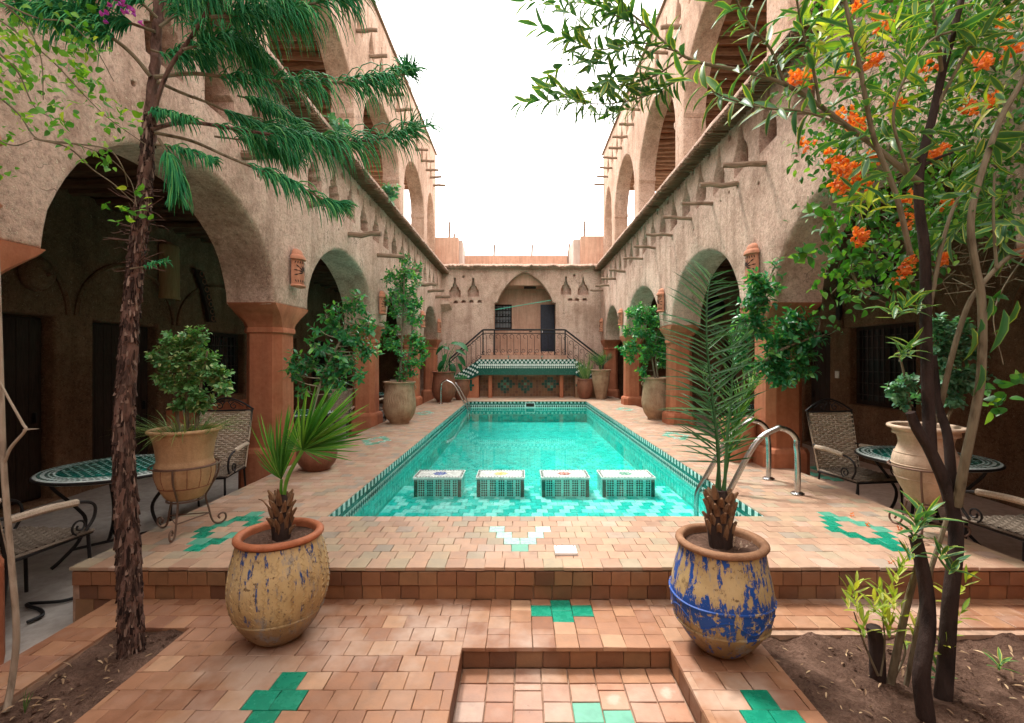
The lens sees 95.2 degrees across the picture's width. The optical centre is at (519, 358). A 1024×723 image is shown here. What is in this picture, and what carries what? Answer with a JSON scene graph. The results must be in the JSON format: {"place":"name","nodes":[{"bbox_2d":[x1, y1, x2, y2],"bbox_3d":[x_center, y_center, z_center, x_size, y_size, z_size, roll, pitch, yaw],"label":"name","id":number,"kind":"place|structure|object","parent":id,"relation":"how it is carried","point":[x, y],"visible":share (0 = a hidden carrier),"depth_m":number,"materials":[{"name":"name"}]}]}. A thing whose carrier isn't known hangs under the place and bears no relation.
{"place":"outdoors","nodes":[
{"label":"outdoors","id":0,"kind":"place"},
{"bbox_2d":[0,404,387,665],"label":"gallery floor","id":1,"kind":"structure","parent":0,"point":[46,582],"depth_m":4.00,"materials":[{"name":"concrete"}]},
{"bbox_2d":[0,498,96,603],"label":"wicker chair","id":2,"kind":"object","parent":1,"relation":"on","point":[29,541],"visible":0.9,"depth_m":3.12,"materials":[{"name":"metal"}]},
{"bbox_2d":[25,597,72,623],"bbox_3d":[-3.158,1.640,3.100,0.286,0.022,0.387,0,0,0],"label":"garden hose","id":3,"kind":"object","parent":1,"relation":"on","point":[30,605],"visible":0.88,"depth_m":3.10,"materials":[{"name":"black rubber"}]},
{"bbox_2d":[29,454,160,569],"bbox_3d":[-3.420,1.289,4.000,1.077,0.747,1.077,0,0,-23],"label":"mosaic table","id":4,"kind":"object","parent":1,"relation":"on","point":[92,472],"visible":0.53,"depth_m":3.77,"materials":[{"name":"tile"}]},
{"bbox_2d":[169,397,253,520],"bbox_3d":[-3.314,1.054,5.058,0.619,1.216,0.697,0,0,-10],"label":"wicker chair","id":5,"kind":"object","parent":1,"relation":"on","point":[237,460],"visible":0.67,"depth_m":5.31,"materials":[{"name":"wicker"}]},
{"bbox_2d":[0,0,450,664],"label":"arcade house","id":6,"kind":"structure","parent":1,"relation":"on","point":[240,234],"depth_m":5.67,"materials":[{"name":"paint"}]},
{"bbox_2d":[0,315,40,508],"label":"door","id":7,"kind":"structure","parent":6,"relation":"in","point":[21,335],"depth_m":5.23,"materials":[{"name":"brown wood"}]},
{"bbox_2d":[18,255,55,291],"bbox_3d":[-5.298,-0.950,5.200,0.184,0.429,0.370,0,0,0],"label":"round plaque","id":8,"kind":"object","parent":6,"relation":"attached to","point":[37,274],"visible":0.94,"depth_m":5.13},
{"bbox_2d":[92,322,146,459],"bbox_3d":[-5.557,0.570,6.475,0.095,2.080,1.030,0,0,0],"label":"door","id":9,"kind":"structure","parent":6,"relation":"in","point":[105,337],"depth_m":6.29,"materials":[{"name":"brown wood"}]},
{"bbox_2d":[158,241,180,300],"bbox_3d":[-5.312,-1.340,7.150,0.175,0.880,0.350,0,0,0],"label":"half round sconce","id":10,"kind":"object","parent":6,"relation":"attached to","point":[169,281],"visible":0.98,"depth_m":7.05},
{"bbox_2d":[192,269,215,322],"bbox_3d":[-5.330,-1.050,7.924,0.080,0.840,0.527,0,0,0],"label":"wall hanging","id":11,"kind":"object","parent":6,"relation":"attached to","point":[201,280],"depth_m":7.92,"materials":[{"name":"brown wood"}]},
{"bbox_2d":[184,330,237,396],"bbox_3d":[-5.566,0.100,8.400,0.087,1.160,1.600,0,0,0],"label":"window","id":12,"kind":"structure","parent":6,"relation":"in","point":[227,344],"depth_m":8.84,"materials":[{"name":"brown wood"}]},
{"bbox_2d":[290,248,305,288],"bbox_3d":[-2.735,-1.125,5.820,0.122,0.480,0.256,0,0,0],"label":"wall lantern","id":13,"kind":"object","parent":6,"relation":"attached to","point":[298,258],"depth_m":5.74,"materials":[{"name":"ceramic"}]},
{"bbox_2d":[311,341,324,383],"bbox_3d":[-5.566,0.100,12.750,0.087,1.160,1.100,0,0,0],"label":"window","id":14,"kind":"structure","parent":6,"relation":"in","point":[322,361],"depth_m":12.81,"materials":[{"name":"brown wood"}]},
{"bbox_2d":[323,112,351,148],"bbox_3d":[-2.558,-3.168,6.504,0.463,0.447,0.409,0,0,0],"label":"succulent","id":15,"kind":"object","parent":6,"relation":"on","point":[333,123],"visible":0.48,"depth_m":6.45,"materials":[{"name":"green plant"}]},
{"bbox_2d":[341,343,347,397],"bbox_3d":[-5.557,0.570,14.650,0.095,2.080,0.880,0,0,0],"label":"door","id":16,"kind":"structure","parent":6,"relation":"in","point":[345,348],"depth_m":14.87,"materials":[{"name":"brown wood"}]},
{"bbox_2d":[379,291,386,314],"bbox_3d":[-2.735,-1.125,9.400,0.122,0.480,0.256,0,0,0],"label":"wall lantern","id":17,"kind":"object","parent":6,"relation":"attached to","point":[382,304],"depth_m":9.31,"materials":[{"name":"ceramic"}]},
{"bbox_2d":[382,182,400,205],"bbox_3d":[-2.530,-3.239,9.219,0.392,0.506,0.364,0,0,-13],"label":"succulent","id":18,"kind":"object","parent":6,"relation":"on","point":[388,190],"visible":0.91,"depth_m":9.15,"materials":[{"name":"green plant"}]},
{"bbox_2d":[421,311,425,327],"bbox_3d":[-2.735,-1.125,13.300,0.122,0.480,0.256,0,0,0],"label":"wall lantern","id":19,"kind":"object","parent":6,"relation":"attached to","point":[424,315],"depth_m":13.22,"materials":[{"name":"ceramic"}]},
{"bbox_2d":[437,319,441,332],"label":"wall lantern","id":20,"kind":"object","parent":6,"relation":"attached to","point":[439,322],"depth_m":15.87,"materials":[{"name":"ceramic"}]},
{"bbox_2d":[321,381,354,436],"bbox_3d":[-3.557,1.054,9.179,0.619,1.216,0.697,0,0,-5],"label":"wicker chair","id":21,"kind":"object","parent":1,"relation":"on","point":[340,399],"visible":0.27,"depth_m":9.43,"materials":[{"name":"wicker"}]},
{"bbox_2d":[294,409,332,438],"bbox_3d":[-3.750,1.289,8.000,1.077,0.747,1.077,0,0,-6],"label":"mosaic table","id":22,"kind":"object","parent":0,"point":[307,410],"visible":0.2,"depth_m":8.10,"materials":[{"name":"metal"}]},
{"bbox_2d":[0,599,1023,722],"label":"terrace","id":23,"kind":"structure","parent":0,"point":[367,661],"depth_m":2.39,"materials":[{"name":"tile"}]},
{"bbox_2d":[0,629,183,722],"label":"soil bed","id":24,"kind":"object","parent":23,"relation":"on","point":[91,675],"visible":0.79,"depth_m":2.21,"materials":[{"name":"brown soil"}]},
{"bbox_2d":[23,687,33,712],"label":"seedling","id":25,"kind":"object","parent":24,"relation":"on","point":[24,706],"visible":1,"depth_m":2.01,"materials":[{"name":"green plant"}]},
{"bbox_2d":[0,0,153,712],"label":"bougainvillea","id":26,"kind":"object","parent":24,"relation":"on","point":[28,84],"visible":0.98,"depth_m":2.15,"materials":[{"name":"green plant"}]},
{"bbox_2d":[0,0,444,659],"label":"conifer","id":27,"kind":"object","parent":24,"relation":"on","point":[268,136],"visible":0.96,"depth_m":2.44,"materials":[{"name":"green plant"}]},
{"bbox_2d":[225,517,329,646],"bbox_3d":[-1.296,1.213,2.523,0.499,0.573,0.501,0,0,0],"label":"painted pot","id":28,"kind":"object","parent":23,"relation":"on","point":[275,593],"visible":0.97,"depth_m":2.34,"materials":[{"name":"beige ceramic"}]},
{"bbox_2d":[252,379,371,541],"bbox_3d":[-1.148,0.556,2.553,0.625,0.883,0.254,0,0,0],"label":"fan palm","id":29,"kind":"object","parent":28,"relation":"in","point":[313,439],"visible":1,"depth_m":2.52,"materials":[{"name":"green plant"}]},
{"bbox_2d":[448,647,707,722],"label":"sunken landing","id":30,"kind":"object","parent":23,"relation":"in","point":[664,694],"visible":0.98,"depth_m":2.27,"materials":[{"name":"tile"}]},
{"bbox_2d":[669,523,776,659],"bbox_3d":[1.041,1.213,2.425,0.515,0.574,0.515,0,0,0],"label":"painted pot","id":31,"kind":"object","parent":23,"relation":"on","point":[723,602],"visible":0.96,"depth_m":2.24,"materials":[{"name":"ceramic"}]},
{"bbox_2d":[654,259,767,550],"bbox_3d":[1.077,0.206,2.636,0.573,1.554,0.617,0,0,24],"label":"date palm","id":32,"kind":"object","parent":31,"relation":"on","point":[721,504],"visible":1,"depth_m":2.46,"materials":[{"name":"green plant"}]},
{"bbox_2d":[761,632,1023,722],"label":"soil bed","id":33,"kind":"object","parent":23,"relation":"on","point":[895,701],"visible":0.71,"depth_m":2.21,"materials":[{"name":"brown soil"}]},
{"bbox_2d":[10,633,1011,722],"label":"soil clods","id":34,"kind":"object","parent":33,"relation":"on","point":[34,711],"visible":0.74,"depth_m":2.16,"materials":[{"name":"brown soil"}]},
{"bbox_2d":[1,636,1023,722],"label":"leaf litter","id":35,"kind":"object","parent":33,"relation":"on","point":[879,684],"visible":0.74,"depth_m":2.18,"materials":[{"name":"brown plant"}]},
{"bbox_2d":[510,0,1023,722],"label":"tree","id":36,"kind":"object","parent":33,"relation":"on","point":[950,478],"visible":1,"depth_m":2.12,"materials":[{"name":"green plant"}]},
{"bbox_2d":[841,541,979,675],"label":"young shoots","id":37,"kind":"object","parent":33,"relation":"on","point":[886,615],"visible":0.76,"depth_m":2.18,"materials":[{"name":"green plant"}]},
{"bbox_2d":[931,655,957,678],"bbox_3d":[1.948,1.439,2.178,0.126,0.102,0.126,0,0,0],"label":"seedling","id":38,"kind":"object","parent":33,"relation":"on","point":[934,660],"visible":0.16,"depth_m":2.19,"materials":[{"name":"green plant"}]},
{"bbox_2d":[982,647,1021,674],"bbox_3d":[2.295,1.448,2.228,0.133,0.092,0.132,0,0,35],"label":"seedling","id":39,"kind":"object","parent":33,"relation":"on","point":[1001,660],"visible":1,"depth_m":2.24,"materials":[{"name":"green plant"}]},
{"bbox_2d":[420,221,603,395],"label":"end house","id":40,"kind":"structure","parent":0,"point":[479,289],"depth_m":16.90,"materials":[{"name":"paint"}]},
{"bbox_2d":[495,305,511,328],"bbox_3d":[-0.664,-1.620,18.115,0.691,0.938,0.066,0,0,0],"label":"window","id":41,"kind":"structure","parent":40,"relation":"in","point":[503,317],"depth_m":18.13,"materials":[{"name":"black metal"}]},
{"bbox_2d":[495,300,550,309],"bbox_3d":[0.115,-1.936,16.865,2.046,0.367,0.053,0,0,0],"label":"clothesline","id":42,"kind":"object","parent":40,"relation":"attached to","point":[521,305],"visible":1,"depth_m":16.85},
{"bbox_2d":[541,305,554,350],"bbox_3d":[1.071,-1.180,18.091,0.549,1.819,0.113,0,0,0],"label":"door","id":43,"kind":"structure","parent":40,"relation":"in","point":[547,311],"depth_m":18.09,"materials":[{"name":"black paint"}]},
{"bbox_2d":[375,0,662,255],"label":"sky","id":44,"kind":"structure","parent":0,"point":[513,185],"materials":[{"name":"white"}]},
{"bbox_2d":[69,396,1023,570],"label":"pool deck","id":45,"kind":"structure","parent":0,"point":[817,526],"depth_m":3.56,"materials":[{"name":"tile"}]},
{"bbox_2d":[147,458,226,542],"bbox_3d":[-2.510,1.043,3.498,0.477,0.509,0.500,0,0,-17],"label":"plant stand","id":46,"kind":"object","parent":45,"relation":"on","point":[171,533],"visible":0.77,"depth_m":3.46,"materials":[{"name":"metal"}]},
{"bbox_2d":[145,424,222,501],"bbox_3d":[-2.519,0.787,3.521,0.476,0.531,0.479,0,0,0],"label":"clay pot","id":47,"kind":"object","parent":46,"relation":"on","point":[192,450],"visible":0.88,"depth_m":3.38,"materials":[{"name":"ceramic"}]},
{"bbox_2d":[144,325,234,431],"bbox_3d":[-2.480,0.170,3.519,0.668,0.855,0.277,0,0,0],"label":"jade shrub","id":48,"kind":"object","parent":47,"relation":"in","point":[183,363],"visible":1,"depth_m":3.50,"materials":[{"name":"green plant"}]},
{"bbox_2d":[135,407,250,447],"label":"pot grass","id":49,"kind":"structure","parent":47,"relation":"in","point":[207,422],"depth_m":3.49,"materials":[{"name":"green plant"}]},
{"bbox_2d":[296,441,337,471],"bbox_3d":[-2.380,1.127,5.483,0.450,0.348,0.448,0,0,0],"label":"clay pot","id":50,"kind":"object","parent":45,"relation":"on","point":[306,462],"visible":0.45,"depth_m":5.31,"materials":[{"name":"ceramic"}]},
{"bbox_2d":[278,289,383,414],"bbox_3d":[-2.208,0.100,5.498,1.222,1.838,0.417,0,0,0],"label":"ficus tree","id":51,"kind":"object","parent":50,"relation":"on","point":[327,377],"visible":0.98,"depth_m":5.46,"materials":[{"name":"green plant"}]},
{"bbox_2d":[383,381,415,423],"bbox_3d":[-2.417,0.878,9.382,0.669,0.845,0.657,0,0,0],"label":"clay jar","id":52,"kind":"object","parent":45,"relation":"on","point":[399,402],"visible":1,"depth_m":9.13,"materials":[{"name":"ceramic"}]},
{"bbox_2d":[379,251,431,381],"bbox_3d":[-2.301,-0.820,9.399,1.025,2.689,0.566,0,0,0],"label":"ficus tree","id":53,"kind":"object","parent":52,"relation":"on","point":[411,275],"visible":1,"depth_m":9.36,"materials":[{"name":"green plant"}]},
{"bbox_2d":[432,371,455,402],"bbox_3d":[-2.280,0.843,14.000,0.721,0.915,0.724,0,0,0],"label":"clay jar","id":54,"kind":"object","parent":45,"relation":"on","point":[448,391],"visible":0.9,"depth_m":13.73,"materials":[{"name":"ceramic"}]},
{"bbox_2d":[436,341,467,375],"bbox_3d":[-2.028,0.009,13.898,0.989,1.052,0.353,0,0,0],"label":"broad leaf plant","id":55,"kind":"object","parent":54,"relation":"in","point":[441,366],"visible":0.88,"depth_m":13.97,"materials":[{"name":"green plant"}]},
{"bbox_2d":[439,380,470,420],"bbox_3d":[-1.917,1.202,13.750,0.890,1.196,0.724,0,0,0],"label":"pool ladder","id":56,"kind":"object","parent":45,"relation":"attached to","point":[463,401],"visible":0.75,"depth_m":13.43,"materials":[{"name":"metal"}]},
{"bbox_2d":[454,379,469,399],"bbox_3d":[-1.860,0.979,14.750,0.540,0.651,0.542,0,0,0],"label":"clay pot","id":57,"kind":"object","parent":45,"relation":"on","point":[464,385],"visible":0.61,"depth_m":14.55,"materials":[{"name":"ceramic"}]},
{"bbox_2d":[455,374,470,379],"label":"spiky plant","id":58,"kind":"object","parent":57,"relation":"on","point":[461,378],"visible":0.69,"depth_m":14.73,"materials":[{"name":"green plant"}]},
{"bbox_2d":[482,352,566,358],"bbox_3d":[0.150,0.585,16.495,5.740,1.630,0.790,0,0,0],"label":"stair landing","id":59,"kind":"object","parent":45,"relation":"on","point":[512,355],"visible":0.1,"depth_m":16.10,"materials":[{"name":"orange tile"}]},
{"bbox_2d":[448,329,603,372],"bbox_3d":[0.218,-0.028,16.150,5.421,1.988,0.052,0,0,0],"label":"balcony railing","id":60,"kind":"object","parent":59,"relation":"on","point":[494,333],"visible":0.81,"depth_m":16.14,"materials":[{"name":"metal"}]},
{"bbox_2d":[453,355,606,397],"bbox_3d":[0.235,0.618,15.857,5.347,1.464,0.621,0,0,0],"label":"tiled fountain","id":61,"kind":"object","parent":45,"relation":"on","point":[508,377],"visible":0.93,"depth_m":15.69,"materials":[{"name":"green tile"}]},
{"bbox_2d":[329,402,761,517],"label":"swimming pool","id":62,"kind":"structure","parent":45,"relation":"in","point":[532,444],"depth_m":8.03,"materials":[{"name":"liquid"}]},
{"bbox_2d":[413,470,465,497],"bbox_3d":[-1.028,1.609,6.020,0.613,0.263,0.400,0,0,0],"label":"pool stool","id":63,"kind":"object","parent":62,"relation":"on","point":[439,483],"visible":1,"depth_m":5.83,"materials":[{"name":"teal tile"}]},
{"bbox_2d":[476,470,524,497],"bbox_3d":[-0.244,1.609,6.020,0.613,0.263,0.400,0,0,0],"label":"pool stool","id":64,"kind":"object","parent":62,"relation":"on","point":[500,483],"visible":1,"depth_m":5.83,"materials":[{"name":"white tile"}]},
{"bbox_2d":[465,408,590,413],"bbox_3d":[0.215,1.505,9.075,3.608,0.001,10.449,0,0,0],"label":"pool tile border","id":65,"kind":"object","parent":62,"relation":"in","point":[482,410],"depth_m":13.81,"materials":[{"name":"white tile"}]},
{"bbox_2d":[540,470,589,497],"bbox_3d":[0.568,1.609,6.020,0.613,0.263,0.400,0,0,0],"label":"pool stool","id":66,"kind":"object","parent":62,"relation":"on","point":[564,483],"visible":1,"depth_m":5.83,"materials":[{"name":"teal tile"}]},
{"bbox_2d":[596,470,655,497],"bbox_3d":[1.354,1.609,6.020,0.676,0.263,0.400,0,0,0],"label":"pool stool","id":67,"kind":"object","parent":62,"relation":"on","point":[625,483],"visible":1,"depth_m":5.83,"materials":[{"name":"teal tile"}]},
{"bbox_2d":[694,417,804,515],"bbox_3d":[2.307,1.177,4.760,0.870,1.086,0.684,0,0,0],"label":"pool ladder","id":68,"kind":"object","parent":62,"relation":"on","point":[767,433],"visible":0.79,"depth_m":4.47,"materials":[{"name":"metal"}]},
{"bbox_2d":[72,569,1023,621],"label":"deck riser","id":69,"kind":"object","parent":45,"relation":"attached to","point":[93,590],"visible":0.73,"depth_m":2.91,"materials":[{"name":"tile"}]},
{"bbox_2d":[554,545,577,555],"bbox_3d":[0.307,1.288,3.143,0.148,0.021,0.126,0,0,0],"label":"drain cover","id":70,"kind":"object","parent":45,"relation":"on","point":[565,550],"visible":1,"depth_m":3.12,"materials":[{"name":"white plastic"}]},
{"bbox_2d":[577,378,592,398],"bbox_3d":[2.120,0.979,15.200,0.540,0.651,0.542,0,0,0],"label":"clay pot","id":71,"kind":"object","parent":45,"relation":"on","point":[585,388],"visible":0.93,"depth_m":15.00,"materials":[{"name":"ceramic"}]},
{"bbox_2d":[574,356,593,378],"bbox_3d":[2.092,0.338,15.300,0.671,0.812,0.599,0,0,0],"label":"spiky plant","id":72,"kind":"object","parent":71,"relation":"on","point":[585,372],"visible":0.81,"depth_m":15.15,"materials":[{"name":"green plant"}]},
{"bbox_2d":[591,369,610,398],"bbox_3d":[2.599,0.827,15.049,0.670,0.949,0.674,0,0,0],"label":"clay jar","id":73,"kind":"object","parent":45,"relation":"on","point":[600,380],"visible":0.95,"depth_m":14.85,"materials":[{"name":"ceramic"}]},
{"bbox_2d":[587,350,613,369],"bbox_3d":[2.605,0.040,15.057,0.960,0.806,0.486,0,0,0],"label":"palm","id":74,"kind":"object","parent":73,"relation":"on","point":[599,359],"visible":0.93,"depth_m":15.02,"materials":[{"name":"green plant"}]},
{"bbox_2d":[641,377,665,419],"bbox_3d":[2.913,0.854,10.017,0.626,0.892,0.607,0,0,0],"label":"clay jar","id":75,"kind":"object","parent":45,"relation":"on","point":[653,400],"visible":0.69,"depth_m":9.78,"materials":[{"name":"ceramic"}]},
{"bbox_2d":[614,301,665,381],"bbox_3d":[2.683,-0.364,10.021,1.349,1.742,0.597,0,0,0],"label":"ficus tree","id":76,"kind":"object","parent":75,"relation":"in","point":[641,333],"visible":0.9,"depth_m":9.98,"materials":[{"name":"green plant"}]},
{"bbox_2d":[719,416,755,462],"bbox_3d":[2.788,1.034,5.976,0.473,0.533,0.477,0,0,0],"label":"clay pot","id":77,"kind":"object","parent":45,"relation":"on","point":[752,431],"visible":0.29,"depth_m":5.79,"materials":[{"name":"ceramic"}]},
{"bbox_2d":[727,257,845,407],"bbox_3d":[2.980,-0.134,5.483,1.375,1.971,1.024,0,0,0],"label":"ficus tree","id":78,"kind":"object","parent":77,"relation":"in","point":[777,364],"visible":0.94,"depth_m":5.14,"materials":[{"name":"green plant"}]},
{"bbox_2d":[887,460,970,536],"bbox_3d":[3.024,1.043,3.457,0.500,0.509,0.477,0,0,16],"label":"plant stand","id":79,"kind":"object","parent":45,"relation":"on","point":[922,501],"visible":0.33,"depth_m":3.38,"materials":[{"name":"metal"}]},
{"bbox_2d":[886,421,965,506],"bbox_3d":[3.002,0.787,3.461,0.466,0.590,0.468,0,0,0],"label":"clay pot","id":80,"kind":"object","parent":79,"relation":"on","point":[907,451],"visible":0.49,"depth_m":3.38,"materials":[{"name":"ceramic"}]},
{"bbox_2d":[880,312,996,426],"bbox_3d":[3.074,0.129,3.455,0.772,0.945,0.266,0,0,0],"label":"jade shrub","id":81,"kind":"object","parent":80,"relation":"in","point":[962,380],"visible":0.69,"depth_m":3.43,"materials":[{"name":"green leaf"},{"name":"brown stem"}]},
{"bbox_2d":[692,410,1023,560],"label":"gallery floor","id":82,"kind":"structure","parent":0,"point":[883,494],"depth_m":5.32,"materials":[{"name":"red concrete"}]},
{"bbox_2d":[718,404,753,415],"bbox_3d":[4.350,1.289,8.900,1.077,0.747,1.077,0,0,-11],"label":"mosaic table","id":83,"kind":"object","parent":82,"relation":"on","point":[751,407],"visible":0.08,"depth_m":8.76,"materials":[{"name":"tile"}]},
{"bbox_2d":[590,0,1023,509],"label":"arcade house","id":84,"kind":"structure","parent":82,"relation":"on","point":[722,197],"depth_m":7.22,"materials":[{"name":"paint"}]},
{"bbox_2d":[599,318,602,331],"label":"wall lantern","id":85,"kind":"object","parent":84,"relation":"attached to","point":[601,325],"depth_m":16.36,"materials":[{"name":"ceramic"}]},
{"bbox_2d":[617,308,622,325],"bbox_3d":[2.835,-1.185,13.300,0.122,0.480,0.256,0,0,0],"label":"wall lantern","id":86,"kind":"object","parent":84,"relation":"attached to","point":[620,317],"depth_m":13.21,"materials":[{"name":"ceramic"}]},
{"bbox_2d":[656,288,663,312],"bbox_3d":[2.835,-1.185,9.500,0.122,0.480,0.256,0,0,0],"label":"wall lantern","id":87,"kind":"object","parent":84,"relation":"attached to","point":[660,301],"depth_m":9.42,"materials":[{"name":"ceramic"}]},
{"bbox_2d":[705,271,724,318],"bbox_3d":[4.300,-1.460,10.300,0.420,1.180,0.414,0,0,0],"label":"iron lantern","id":88,"kind":"object","parent":84,"relation":"hanging from","point":[720,311],"visible":0.72,"depth_m":10.17,"materials":[{"name":"black metal"}]},
{"bbox_2d":[725,342,735,416],"bbox_3d":[5.642,0.575,12.520,0.064,2.030,0.692,0,0,0],"label":"door","id":89,"kind":"structure","parent":84,"relation":"in","point":[726,343],"depth_m":12.61,"materials":[{"name":"brown wood"}]},
{"bbox_2d":[743,243,758,282],"bbox_3d":[2.835,-1.185,5.780,0.122,0.480,0.256,0,0,0],"label":"wall lantern","id":90,"kind":"object","parent":84,"relation":"attached to","point":[751,252],"depth_m":5.71,"materials":[{"name":"ceramic"}]},
{"bbox_2d":[811,333,829,440],"bbox_3d":[5.657,0.570,8.725,0.095,2.080,0.730,0,0,0],"label":"door","id":91,"kind":"structure","parent":84,"relation":"in","point":[820,388],"depth_m":8.73,"materials":[{"name":"brown wood"}]},
{"bbox_2d":[836,265,842,320],"bbox_3d":[5.460,-1.125,8.000,0.050,0.950,0.100,0,0,0],"label":"spear ornament","id":92,"kind":"object","parent":84,"relation":"attached to","point":[839,312],"visible":0.55,"depth_m":7.98,"materials":[{"name":"metal"}]},
{"bbox_2d":[868,252,894,295],"bbox_3d":[5.390,-1.265,7.020,0.281,0.630,0.399,0,0,0],"label":"iron lantern","id":93,"kind":"object","parent":84,"relation":"attached to","point":[875,280],"visible":0.42,"depth_m":6.91,"materials":[{"name":"black metal"}]},
{"bbox_2d":[856,321,915,410],"bbox_3d":[5.667,0.110,7.200,0.087,1.280,1.300,0,0,0],"label":"window","id":94,"kind":"structure","parent":84,"relation":"in","point":[875,368],"depth_m":7.36,"materials":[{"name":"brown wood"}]},
{"bbox_2d":[770,0,1023,424],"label":"bougainvillea","id":95,"kind":"object","parent":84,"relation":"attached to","point":[861,234],"visible":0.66,"depth_m":2.63,"materials":[{"name":"orange petals"},{"name":"green leaf"},{"name":"bark"}]},
{"bbox_2d":[810,466,843,480],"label":"gallery paving","id":96,"kind":"structure","parent":82,"relation":"on","point":[821,476],"depth_m":6.53,"materials":[{"name":"green tile"}]},
{"bbox_2d":[805,398,903,512],"bbox_3d":[3.509,1.054,4.938,0.619,1.216,0.697,0,0,-8],"label":"wicker chair","id":97,"kind":"object","parent":82,"relation":"on","point":[835,451],"visible":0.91,"depth_m":5.16,"materials":[{"name":"wicker"}]},
{"bbox_2d":[854,446,1005,544],"bbox_3d":[3.820,1.289,4.420,1.077,0.747,1.077,0,0,0],"label":"mosaic table","id":98,"kind":"object","parent":82,"relation":"on","point":[984,466],"visible":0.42,"depth_m":4.32,"materials":[{"name":"metal"}]},
{"bbox_2d":[960,489,1023,560],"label":"wicker chair","id":99,"kind":"object","parent":82,"relation":"on","point":[1011,526],"visible":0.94,"depth_m":3.39,"materials":[{"name":"metal"}]}
]}

